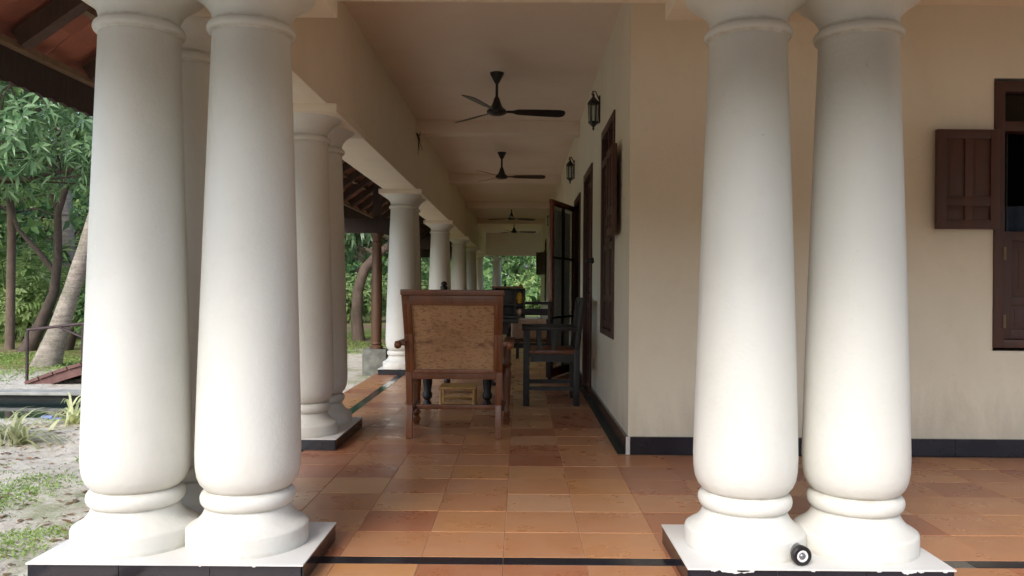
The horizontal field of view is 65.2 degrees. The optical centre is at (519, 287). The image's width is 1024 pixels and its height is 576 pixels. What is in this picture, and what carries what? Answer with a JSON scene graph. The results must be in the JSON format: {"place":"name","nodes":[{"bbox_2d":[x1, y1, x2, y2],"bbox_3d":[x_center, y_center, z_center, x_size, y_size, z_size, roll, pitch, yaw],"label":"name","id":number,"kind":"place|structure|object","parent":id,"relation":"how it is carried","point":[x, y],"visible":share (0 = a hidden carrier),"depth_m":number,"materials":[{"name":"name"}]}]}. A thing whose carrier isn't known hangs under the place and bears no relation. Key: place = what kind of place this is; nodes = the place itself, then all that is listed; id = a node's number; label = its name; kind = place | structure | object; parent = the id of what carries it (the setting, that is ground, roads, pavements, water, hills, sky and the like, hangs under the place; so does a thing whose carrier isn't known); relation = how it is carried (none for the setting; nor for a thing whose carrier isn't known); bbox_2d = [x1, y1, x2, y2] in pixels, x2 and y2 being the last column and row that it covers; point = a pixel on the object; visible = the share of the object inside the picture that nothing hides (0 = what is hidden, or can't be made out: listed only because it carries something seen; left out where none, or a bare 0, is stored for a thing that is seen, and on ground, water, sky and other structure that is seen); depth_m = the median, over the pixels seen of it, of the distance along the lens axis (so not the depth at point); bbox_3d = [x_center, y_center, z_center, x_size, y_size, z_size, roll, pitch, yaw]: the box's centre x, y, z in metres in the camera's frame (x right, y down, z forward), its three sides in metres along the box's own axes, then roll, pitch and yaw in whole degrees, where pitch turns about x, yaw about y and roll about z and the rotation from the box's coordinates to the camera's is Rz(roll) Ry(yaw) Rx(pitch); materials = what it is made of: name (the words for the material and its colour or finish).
{"place":"outdoors","nodes":[
{"label":"outdoors","id":0,"kind":"place"},
{"bbox_2d":[0,400,80,418],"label":"pond water","id":1,"kind":"structure","parent":0,"point":[7,407],"depth_m":7.90,"materials":[{"name":"grey liquid"}]},
{"bbox_2d":[0,333,386,575],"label":"grass","id":2,"kind":"structure","parent":0,"point":[28,488],"depth_m":4.43,"materials":[{"name":"green plant"}]},
{"bbox_2d":[0,313,588,575],"bbox_3d":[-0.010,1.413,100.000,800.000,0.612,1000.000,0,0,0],"label":"ground","id":3,"kind":"structure","parent":0,"point":[50,509],"depth_m":5.10,"materials":[{"name":"beige sand"}]},
{"bbox_2d":[0,84,36,349],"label":"slender tree","id":4,"kind":"object","parent":3,"relation":"on","point":[10,293],"depth_m":14.14,"materials":[{"name":"brown plant"}]},
{"bbox_2d":[0,406,39,447],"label":"grass tuft","id":5,"kind":"object","parent":3,"relation":"on","point":[1,442],"visible":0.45,"depth_m":5.99,"materials":[{"name":"green plant"}]},
{"bbox_2d":[0,263,43,333],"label":"bush","id":6,"kind":"object","parent":3,"relation":"on","point":[1,281],"visible":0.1,"depth_m":18.20,"materials":[{"name":"green plant"}]},
{"bbox_2d":[0,85,69,263],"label":"background tree","id":7,"kind":"object","parent":3,"relation":"on","point":[41,213],"visible":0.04,"depth_m":23.35,"materials":[{"name":"green plant"}]},
{"bbox_2d":[0,407,74,449],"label":"grass tuft","id":8,"kind":"object","parent":3,"relation":"on","point":[16,435],"visible":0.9,"depth_m":5.83,"materials":[{"name":"green plant"}]},
{"bbox_2d":[0,265,78,342],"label":"bush","id":9,"kind":"object","parent":3,"relation":"on","point":[22,317],"visible":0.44,"depth_m":16.08,"materials":[{"name":"green plant"}]},
{"bbox_2d":[0,234,80,338],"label":"areca palm","id":10,"kind":"object","parent":3,"relation":"on","point":[24,298],"visible":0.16,"depth_m":16.35,"materials":[{"name":"green plant"}]},
{"bbox_2d":[0,389,80,399],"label":"pond kerb","id":11,"kind":"structure","parent":3,"relation":"on","point":[35,394],"depth_m":8.40,"materials":[{"name":"concrete"}]},
{"bbox_2d":[0,150,81,269],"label":"background tree","id":12,"kind":"object","parent":3,"relation":"on","point":[45,222],"visible":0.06,"depth_m":26.84,"materials":[{"name":"green plant"}]},
{"bbox_2d":[0,242,84,293],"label":"areca palm","id":13,"kind":"object","parent":3,"relation":"on","point":[20,286],"visible":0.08,"depth_m":19.75,"materials":[{"name":"green plant"}]},
{"bbox_2d":[0,240,85,313],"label":"areca palm","id":14,"kind":"object","parent":3,"relation":"on","point":[43,280],"visible":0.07,"depth_m":16.29,"materials":[{"name":"green plant"}]},
{"bbox_2d":[0,249,85,312],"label":"bush","id":15,"kind":"object","parent":3,"relation":"on","point":[47,253],"visible":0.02,"depth_m":22.22,"materials":[{"name":"green plant"}]},
{"bbox_2d":[0,339,88,575],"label":"dry leaves","id":16,"kind":"object","parent":3,"relation":"on","point":[19,520],"visible":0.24,"depth_m":4.29,"materials":[{"name":"brown plant"}]},
{"bbox_2d":[0,81,89,280],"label":"background tree","id":17,"kind":"object","parent":3,"relation":"on","point":[30,227],"visible":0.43,"depth_m":17.06,"materials":[{"name":"green plant"}]},
{"bbox_2d":[0,81,91,351],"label":"old tree","id":18,"kind":"object","parent":3,"relation":"on","point":[46,309],"visible":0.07,"depth_m":13.86,"materials":[{"name":"green plant"}]},
{"bbox_2d":[0,81,92,206],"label":"mango tree","id":19,"kind":"object","parent":3,"relation":"on","point":[16,116],"visible":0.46,"depth_m":11.60,"materials":[{"name":"green plant"}]},
{"bbox_2d":[4,139,89,257],"bbox_3d":[-19.287,-2.620,32.776,7.048,7.706,6.742,0,0,-29],"label":"background tree","id":20,"kind":"object","parent":3,"relation":"on","point":[46,231],"visible":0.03,"depth_m":32.17,"materials":[{"name":"green plant"}]},
{"bbox_2d":[41,415,61,418],"bbox_3d":[-4.089,1.145,7.009,0.190,0.050,0.120,0,0,-23],"label":"plastic scrap","id":21,"kind":"object","parent":3,"relation":"on","point":[50,417],"visible":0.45,"depth_m":6.99,"materials":[{"name":"blue plastic"}]},
{"bbox_2d":[24,322,83,383],"bbox_3d":[-4.356,0.789,9.600,2.636,0.852,0.950,0,0,0],"label":"footbridge","id":22,"kind":"object","parent":3,"relation":"on","point":[64,373],"visible":0.12,"depth_m":9.15,"materials":[{"name":"brown wood"}]},
{"bbox_2d":[28,392,80,429],"bbox_3d":[-3.650,1.065,6.560,0.742,0.380,0.723,0,0,0],"label":"grass tuft","id":23,"kind":"object","parent":3,"relation":"on","point":[72,415],"visible":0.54,"depth_m":6.53,"materials":[{"name":"green plant"}]},
{"bbox_2d":[17,89,91,230],"bbox_3d":[-10.903,-2.526,23.554,6.165,7.637,6.445,0,0,-5],"label":"background tree","id":24,"kind":"object","parent":3,"relation":"on","point":[69,154],"depth_m":22.41,"materials":[{"name":"green plant"}]},
{"bbox_2d":[40,103,74,296],"bbox_3d":[-11.301,-2.647,19.601,4.339,7.445,4.832,0,0,33],"label":"tall palm","id":25,"kind":"object","parent":3,"relation":"on","point":[67,234],"visible":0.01,"depth_m":19.39,"materials":[{"name":"brown plant"}]},
{"bbox_2d":[29,213,88,367],"bbox_3d":[-4.940,-3.011,11.514,5.445,8.619,5.424,0,0,30],"label":"coconut palm","id":26,"kind":"object","parent":3,"relation":"on","point":[50,350],"visible":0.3,"depth_m":11.34,"materials":[{"name":"grey plant"}]},
{"bbox_2d":[39,217,82,257],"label":"background tree","id":27,"kind":"object","parent":3,"relation":"on","point":[75,233],"depth_m":39.87,"materials":[{"name":"green plant"}]},
{"bbox_2d":[55,170,89,248],"bbox_3d":[-13.524,-2.138,29.099,6.907,6.832,5.194,0,0,30],"label":"background tree","id":28,"kind":"object","parent":3,"relation":"on","point":[84,209],"visible":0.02,"depth_m":28.43,"materials":[{"name":"green plant"}]},
{"bbox_2d":[68,284,85,344],"bbox_3d":[-7.117,0.549,13.554,1.552,1.297,1.276,0,0,0],"label":"bush","id":29,"kind":"object","parent":3,"relation":"on","point":[79,313],"visible":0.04,"depth_m":13.30,"materials":[{"name":"green plant"}]},
{"bbox_2d":[0,381,354,573],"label":"pebbles","id":30,"kind":"object","parent":3,"relation":"on","point":[1,569],"visible":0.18,"depth_m":5.06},
{"bbox_2d":[4,257,540,312],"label":"undergrowth","id":31,"kind":"object","parent":3,"relation":"on","point":[532,293],"visible":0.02,"depth_m":35.26,"materials":[{"name":"green plant"}]},
{"bbox_2d":[23,217,527,280],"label":"woodland","id":32,"kind":"object","parent":3,"relation":"on","point":[346,259],"depth_m":54.47,"materials":[{"name":"green plant"}]},
{"bbox_2d":[345,250,361,282],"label":"background tree","id":33,"kind":"object","parent":3,"relation":"on","point":[348,267],"visible":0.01,"depth_m":27.76,"materials":[{"name":"green plant"}]},
{"bbox_2d":[345,233,384,280],"bbox_3d":[-8.681,-2.392,38.391,6.936,7.387,6.635,0,0,-4],"label":"background tree","id":34,"kind":"object","parent":3,"relation":"on","point":[349,262],"visible":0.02,"depth_m":36.60,"materials":[{"name":"green plant"}]},
{"bbox_2d":[345,271,386,322],"bbox_3d":[-5.564,0.273,25.404,2.874,1.958,2.108,0,0,0],"label":"bush","id":35,"kind":"object","parent":3,"relation":"on","point":[349,289],"visible":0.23,"depth_m":25.27,"materials":[{"name":"green plant"}]},
{"bbox_2d":[344,233,388,340],"bbox_3d":[-3.966,-1.156,17.929,3.108,4.779,2.859,0,0,0],"label":"garden tree","id":36,"kind":"object","parent":3,"relation":"on","point":[353,243],"visible":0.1,"depth_m":17.12,"materials":[{"name":"brown plant"}]},
{"bbox_2d":[362,348,387,375],"bbox_3d":[-1.887,0.976,10.500,0.310,0.360,0.310,0,0,0],"label":"stone pedestal","id":37,"kind":"object","parent":3,"relation":"on","point":[372,360],"visible":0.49,"depth_m":10.35,"materials":[{"name":"grey stone"}]},
{"bbox_2d":[370,233,383,348],"bbox_3d":[-1.880,0.039,10.500,0.170,1.515,0.170,0,0,0],"label":"wooden post","id":38,"kind":"object","parent":37,"relation":"on","point":[376,310],"visible":1,"depth_m":10.44,"materials":[{"name":"brown wood"}]},
{"bbox_2d":[344,186,389,233],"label":"cross beam","id":39,"kind":"structure","parent":38,"relation":"on","point":[377,223],"depth_m":10.45,"materials":[{"name":"brown wood"}]},
{"bbox_2d":[345,237,429,302],"bbox_3d":[-6.663,-2.039,32.267,7.284,6.726,5.477,0,0,-2],"label":"background tree","id":40,"kind":"object","parent":3,"relation":"on","point":[362,259],"visible":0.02,"depth_m":31.72,"materials":[{"name":"green plant"}]},
{"bbox_2d":[366,264,429,315],"bbox_3d":[-3.701,0.198,26.800,2.728,1.987,2.290,0,0,-19],"label":"bush","id":41,"kind":"object","parent":3,"relation":"on","point":[424,285],"visible":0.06,"depth_m":26.65,"materials":[{"name":"green plant"}]},
{"bbox_2d":[382,255,451,275],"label":"background tree","id":42,"kind":"object","parent":3,"relation":"on","point":[421,264],"visible":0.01,"depth_m":36.19,"materials":[{"name":"green plant"}]},
{"bbox_2d":[483,275,509,289],"bbox_3d":[-1.520,0.282,33.608,3.263,2.188,2.411,0,0,0],"label":"bush","id":43,"kind":"object","parent":3,"relation":"on","point":[487,287],"visible":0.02,"depth_m":33.43,"materials":[{"name":"green plant"}]},
{"bbox_2d":[483,256,534,281],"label":"background tree","id":44,"kind":"object","parent":3,"relation":"on","point":[508,268],"visible":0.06,"depth_m":41.38,"materials":[{"name":"green plant"}]},
{"bbox_2d":[491,256,535,281],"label":"background tree","id":45,"kind":"object","parent":3,"relation":"on","point":[532,265],"visible":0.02,"depth_m":43.85,"materials":[{"name":"green plant"}]},
{"bbox_2d":[510,256,535,279],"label":"background tree","id":46,"kind":"object","parent":3,"relation":"on","point":[515,262],"visible":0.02,"depth_m":39.28,"materials":[{"name":"green plant"}]},
{"bbox_2d":[511,267,540,308],"bbox_3d":[0.393,0.098,36.006,3.552,2.247,2.655,0,0,0],"label":"bush","id":47,"kind":"object","parent":3,"relation":"on","point":[533,276],"visible":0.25,"depth_m":35.33,"materials":[{"name":"green plant"}]},
{"bbox_2d":[440,281,447,289],"bbox_3d":[-0.666,0.094,7.000,0.100,0.306,0.100,0,0,0],"label":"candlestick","id":48,"kind":"object","parent":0,"point":[443,286],"visible":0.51,"depth_m":6.98,"materials":[{"name":"black metal"}]},
{"bbox_2d":[492,280,524,317],"bbox_3d":[-0.096,0.090,6.685,0.280,0.322,0.140,0,0,0],"label":"display box","id":49,"kind":"object","parent":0,"point":[513,301],"visible":0.82,"depth_m":6.68,"materials":[{"name":"black wood"}]},
{"bbox_2d":[516,342,518,357],"bbox_3d":[-0.254,0.568,11.595,0.500,0.860,0.510,0,0,0],"label":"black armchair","id":50,"kind":"object","parent":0,"point":[517,352],"visible":0.12,"depth_m":11.36,"materials":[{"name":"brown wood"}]},
{"bbox_2d":[291,316,1023,575],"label":"floor","id":51,"kind":"structure","parent":0,"point":[553,483],"depth_m":3.86,"materials":[{"name":"tile"}]},
{"bbox_2d":[25,522,336,575],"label":"plinth","id":52,"kind":"structure","parent":51,"relation":"on","point":[304,559],"depth_m":2.67,"materials":[{"name":"paint"}]},
{"bbox_2d":[69,0,204,559],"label":"column","id":53,"kind":"structure","parent":52,"relation":"on","point":[135,444],"depth_m":2.78,"materials":[{"name":"paint"}]},
{"bbox_2d":[82,0,1023,20],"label":"front beam","id":54,"kind":"structure","parent":53,"relation":"on","point":[677,10],"depth_m":3.13,"materials":[{"name":"paint"}]},
{"bbox_2d":[185,0,314,560],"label":"column","id":55,"kind":"structure","parent":52,"relation":"on","point":[247,454],"depth_m":2.78,"materials":[{"name":"paint"}]},
{"bbox_2d":[301,417,362,449],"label":"plinth","id":56,"kind":"structure","parent":51,"relation":"on","point":[342,435],"depth_m":4.93,"materials":[{"name":"paint"}]},
{"bbox_2d":[293,112,341,438],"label":"column","id":57,"kind":"structure","parent":56,"relation":"on","point":[312,141],"depth_m":4.96,"materials":[{"name":"paint"}]},
{"bbox_2d":[328,127,354,424],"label":"column","id":58,"kind":"structure","parent":56,"relation":"on","point":[339,411],"depth_m":5.41,"materials":[{"name":"paint"}]},
{"bbox_2d":[378,366,404,374],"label":"plinth","id":59,"kind":"structure","parent":51,"relation":"on","point":[383,371],"depth_m":9.08,"materials":[{"name":"paint"}]},
{"bbox_2d":[383,194,421,368],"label":"column","id":60,"kind":"structure","parent":59,"relation":"on","point":[402,261],"depth_m":9.15,"materials":[{"name":"paint"}]},
{"bbox_2d":[414,198,425,288],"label":"column","id":61,"kind":"structure","parent":59,"relation":"on","point":[418,202],"depth_m":9.63,"materials":[{"name":"paint"}]},
{"bbox_2d":[394,289,514,438],"bbox_3d":[-0.427,0.505,5.516,0.775,0.988,0.778,0,0,0],"label":"cane armchair","id":62,"kind":"object","parent":51,"relation":"on","point":[453,334],"visible":1,"depth_m":5.26,"materials":[{"name":"red wood"}]},
{"bbox_2d":[439,383,477,409],"bbox_3d":[-0.512,0.903,6.668,0.300,0.187,0.290,0,0,0],"label":"bamboo stool","id":63,"kind":"object","parent":51,"relation":"on","point":[458,386],"visible":0.95,"depth_m":6.54,"materials":[{"name":"brown wood"}]},
{"bbox_2d":[423,318,518,409],"bbox_3d":[-0.455,0.623,7.400,0.880,0.748,1.900,0,0,0],"label":"table","id":64,"kind":"object","parent":51,"relation":"on","point":[486,393],"visible":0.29,"depth_m":6.55,"materials":[{"name":"black wood"}]},
{"bbox_2d":[506,301,552,378],"bbox_3d":[0.096,0.571,8.755,0.500,0.860,0.510,0,0,0],"label":"black armchair","id":65,"kind":"object","parent":51,"relation":"on","point":[548,312],"visible":0.3,"depth_m":8.51,"materials":[{"name":"brown wood"}]},
{"bbox_2d":[511,319,546,338],"bbox_3d":[0.097,0.441,8.620,0.380,0.215,0.100,0,0,0],"label":"cushion","id":66,"kind":"object","parent":65,"relation":"on","point":[516,331],"visible":0.56,"depth_m":8.57,"materials":[{"name":"beige fabric"}]},
{"bbox_2d":[522,297,585,405],"bbox_3d":[0.284,0.542,7.060,0.537,0.920,0.590,0,0,0],"label":"black armchair","id":67,"kind":"object","parent":51,"relation":"on","point":[551,352],"visible":1,"depth_m":6.79,"materials":[{"name":"brown wood"}]},
{"bbox_2d":[536,3,1023,457],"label":"house","id":68,"kind":"structure","parent":51,"relation":"on","point":[620,242],"depth_m":4.84,"materials":[{"name":"paint"}]},
{"bbox_2d":[343,1,621,232],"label":"ceiling","id":69,"kind":"structure","parent":68,"relation":"attached to","point":[438,60],"depth_m":7.23,"materials":[{"name":"paint"}]},
{"bbox_2d":[455,71,564,122],"bbox_3d":[-0.070,-1.695,7.019,0.949,0.372,1.081,0,0,-8],"label":"ceiling fan","id":70,"kind":"object","parent":69,"relation":"hanging from","point":[496,108],"visible":1,"depth_m":6.99,"materials":[{"name":"black metal"}]},
{"bbox_2d":[477,152,545,181],"bbox_3d":[-0.119,-1.695,11.105,0.949,0.372,1.081,0,0,-2],"label":"ceiling fan","id":71,"kind":"object","parent":69,"relation":"hanging from","point":[501,174],"visible":1,"depth_m":11.07,"materials":[{"name":"black metal"}]},
{"bbox_2d":[488,209,534,220],"bbox_3d":[-0.072,-1.695,17.867,0.949,0.372,1.081,0,0,-30],"label":"ceiling fan","id":72,"kind":"object","parent":69,"relation":"hanging from","point":[511,217],"visible":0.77,"depth_m":17.89,"materials":[{"name":"black metal"}]},
{"bbox_2d":[502,224,535,232],"bbox_3d":[-0.030,-1.694,22.019,0.949,0.372,1.081,0,0,-8],"label":"ceiling fan","id":73,"kind":"object","parent":69,"relation":"hanging from","point":[514,230],"visible":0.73,"depth_m":22.00,"materials":[{"name":"black metal"}]},
{"bbox_2d":[486,231,540,255],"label":"end beam","id":74,"kind":"structure","parent":68,"relation":"attached to","point":[513,244],"depth_m":27.45,"materials":[{"name":"paint"}]},
{"bbox_2d":[536,240,545,301],"bbox_3d":[0.665,-0.445,20.595,0.307,1.610,1.517,0,0,-7],"label":"window","id":75,"kind":"structure","parent":68,"relation":"in","point":[540,256],"depth_m":21.09,"materials":[{"name":"brown wood"}]},
{"bbox_2d":[548,192,580,377],"bbox_3d":[0.553,-0.026,9.250,0.494,2.049,0.940,0,0,0],"label":"door","id":76,"kind":"structure","parent":68,"relation":"in","point":[559,259],"depth_m":9.24,"materials":[{"name":"brown wood"}]},
{"bbox_2d":[566,157,574,182],"bbox_3d":[0.618,-1.450,9.850,0.106,0.337,0.106,0,0,0],"label":"wall lantern","id":77,"kind":"object","parent":68,"relation":"attached to","point":[569,178],"depth_m":9.84,"materials":[{"name":"black metal"}]},
{"bbox_2d":[582,163,592,387],"bbox_3d":[0.717,-0.075,7.790,0.167,2.149,0.920,0,0,0],"label":"door","id":78,"kind":"structure","parent":68,"relation":"in","point":[588,177],"depth_m":8.13,"materials":[{"name":"brown wood"}]},
{"bbox_2d":[587,91,599,130],"bbox_3d":[0.618,-1.490,6.720,0.106,0.337,0.106,0,0,0],"label":"wall lantern","id":79,"kind":"object","parent":68,"relation":"attached to","point":[593,100],"depth_m":6.71,"materials":[{"name":"black metal"}]},
{"bbox_2d":[600,109,616,338],"bbox_3d":[0.682,-0.445,5.849,0.162,1.610,1.243,0,0,0],"label":"window","id":80,"kind":"structure","parent":68,"relation":"in","point":[608,145],"depth_m":5.98,"materials":[{"name":"brown wood"}]},
{"bbox_2d":[935,81,1023,347],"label":"window","id":81,"kind":"structure","parent":68,"relation":"in","point":[971,184],"depth_m":4.79,"materials":[{"name":"brown wood"}]},
{"bbox_2d":[661,524,956,575],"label":"plinth","id":82,"kind":"structure","parent":51,"relation":"on","point":[686,559],"depth_m":2.69,"materials":[{"name":"paint"}]},
{"bbox_2d":[684,0,806,564],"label":"column","id":83,"kind":"structure","parent":82,"relation":"on","point":[745,449],"depth_m":2.78,"materials":[{"name":"paint"}]},
{"bbox_2d":[790,543,811,565],"bbox_3d":[0.950,0.903,2.735,0.068,0.067,0.099,0,0,0],"label":"spotlight","id":84,"kind":"object","parent":82,"relation":"on","point":[801,555],"visible":0.93,"depth_m":2.69,"materials":[{"name":"grey metal"}]},
{"bbox_2d":[793,0,919,564],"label":"column","id":85,"kind":"structure","parent":82,"relation":"on","point":[856,446],"depth_m":2.78,"materials":[{"name":"paint"}]},
{"bbox_3d":[-1.407,0.954,3.373,0.490,0.070,0.414,0,0,0],"label":"plinth","id":86,"kind":"object","parent":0,"visible":0},
{"bbox_2d":[181,15,210,515],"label":"column","id":87,"kind":"structure","parent":86,"relation":"on","point":[195,53],"depth_m":3.20,"materials":[{"name":"paint"}]},
{"bbox_3d":[-1.370,0.955,13.695,0.495,0.070,0.830,0,0,0],"label":"plinth","id":88,"kind":"object","parent":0,"visible":0},
{"bbox_2d":[426,223,451,289],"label":"column","id":89,"kind":"structure","parent":88,"relation":"on","point":[438,272],"depth_m":13.36,"materials":[{"name":"paint"}]},
{"bbox_2d":[447,226,453,289],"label":"column","id":90,"kind":"structure","parent":88,"relation":"on","point":[448,239],"depth_m":13.84,"materials":[{"name":"paint"}]},
{"bbox_2d":[204,1,486,255],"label":"colonnade beam","id":91,"kind":"structure","parent":90,"relation":"on","point":[339,72],"depth_m":6.46,"materials":[{"name":"paint"}]},
{"bbox_2d":[0,0,451,259],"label":"side lean to roof","id":92,"kind":"object","parent":91,"relation":"attached to","point":[48,48],"visible":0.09,"depth_m":4.11,"materials":[{"name":"brown wood"}]},
{"bbox_2d":[416,131,422,151],"bbox_3d":[-1.139,-1.623,9.008,0.065,0.284,0.199,0,0,0],"label":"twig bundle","id":93,"kind":"object","parent":91,"relation":"hanging from","point":[418,136],"visible":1,"depth_m":8.97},
{"bbox_3d":[-1.370,0.955,17.895,0.495,0.070,0.830,0,0,0],"label":"plinth","id":94,"kind":"object","parent":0,"visible":0},
{"bbox_2d":[450,239,467,289],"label":"column","id":95,"kind":"structure","parent":94,"relation":"on","point":[458,281],"depth_m":17.56,"materials":[{"name":"paint"}]},
{"bbox_2d":[465,241,468,289],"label":"column","id":96,"kind":"structure","parent":94,"relation":"on","point":[465,265],"depth_m":18.05,"materials":[{"name":"paint"}]},
{"bbox_3d":[-1.370,0.955,22.095,0.495,0.070,0.830,0,0,0],"label":"plinth","id":97,"kind":"object","parent":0,"visible":0},
{"bbox_2d":[466,248,477,289],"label":"column","id":98,"kind":"structure","parent":97,"relation":"on","point":[471,268],"depth_m":21.75,"materials":[{"name":"paint"}]},
{"bbox_2d":[475,250,477,289],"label":"column","id":99,"kind":"structure","parent":97,"relation":"on","point":[476,272],"depth_m":22.25,"materials":[{"name":"paint"}]},
{"bbox_3d":[-1.370,0.955,26.295,0.495,0.070,0.830,0,0,0],"label":"plinth","id":100,"kind":"object","parent":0,"visible":0},
{"bbox_2d":[476,255,484,289],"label":"column","id":101,"kind":"structure","parent":100,"relation":"on","point":[479,266],"depth_m":25.95,"materials":[{"name":"paint"}]},
{"bbox_3d":[-0.807,0.959,27.600,0.500,0.070,0.500,0,0,0],"label":"plinth","id":102,"kind":"object","parent":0,"visible":0},
{"bbox_2d":[491,257,502,285],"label":"column","id":103,"kind":"structure","parent":102,"relation":"on","point":[496,278],"depth_m":27.47,"materials":[{"name":"paint"}]},
{"bbox_3d":[-1.880,0.039,14.700,0.170,1.515,0.170,0,0,0],"label":"wooden post","id":104,"kind":"object","parent":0,"visible":0},
{"bbox_2d":[388,215,430,248],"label":"cross beam","id":105,"kind":"structure","parent":104,"relation":"on","point":[425,243],"depth_m":14.64,"materials":[{"name":"brown wood"}]},
{"bbox_3d":[-1.880,0.039,18.900,0.170,1.515,0.170,0,0,0],"label":"wooden post","id":106,"kind":"object","parent":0,"visible":0},
{"bbox_2d":[421,249,451,257],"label":"cross beam","id":107,"kind":"structure","parent":106,"relation":"on","point":[425,253],"depth_m":18.84,"materials":[{"name":"brown wood"}]}
]}

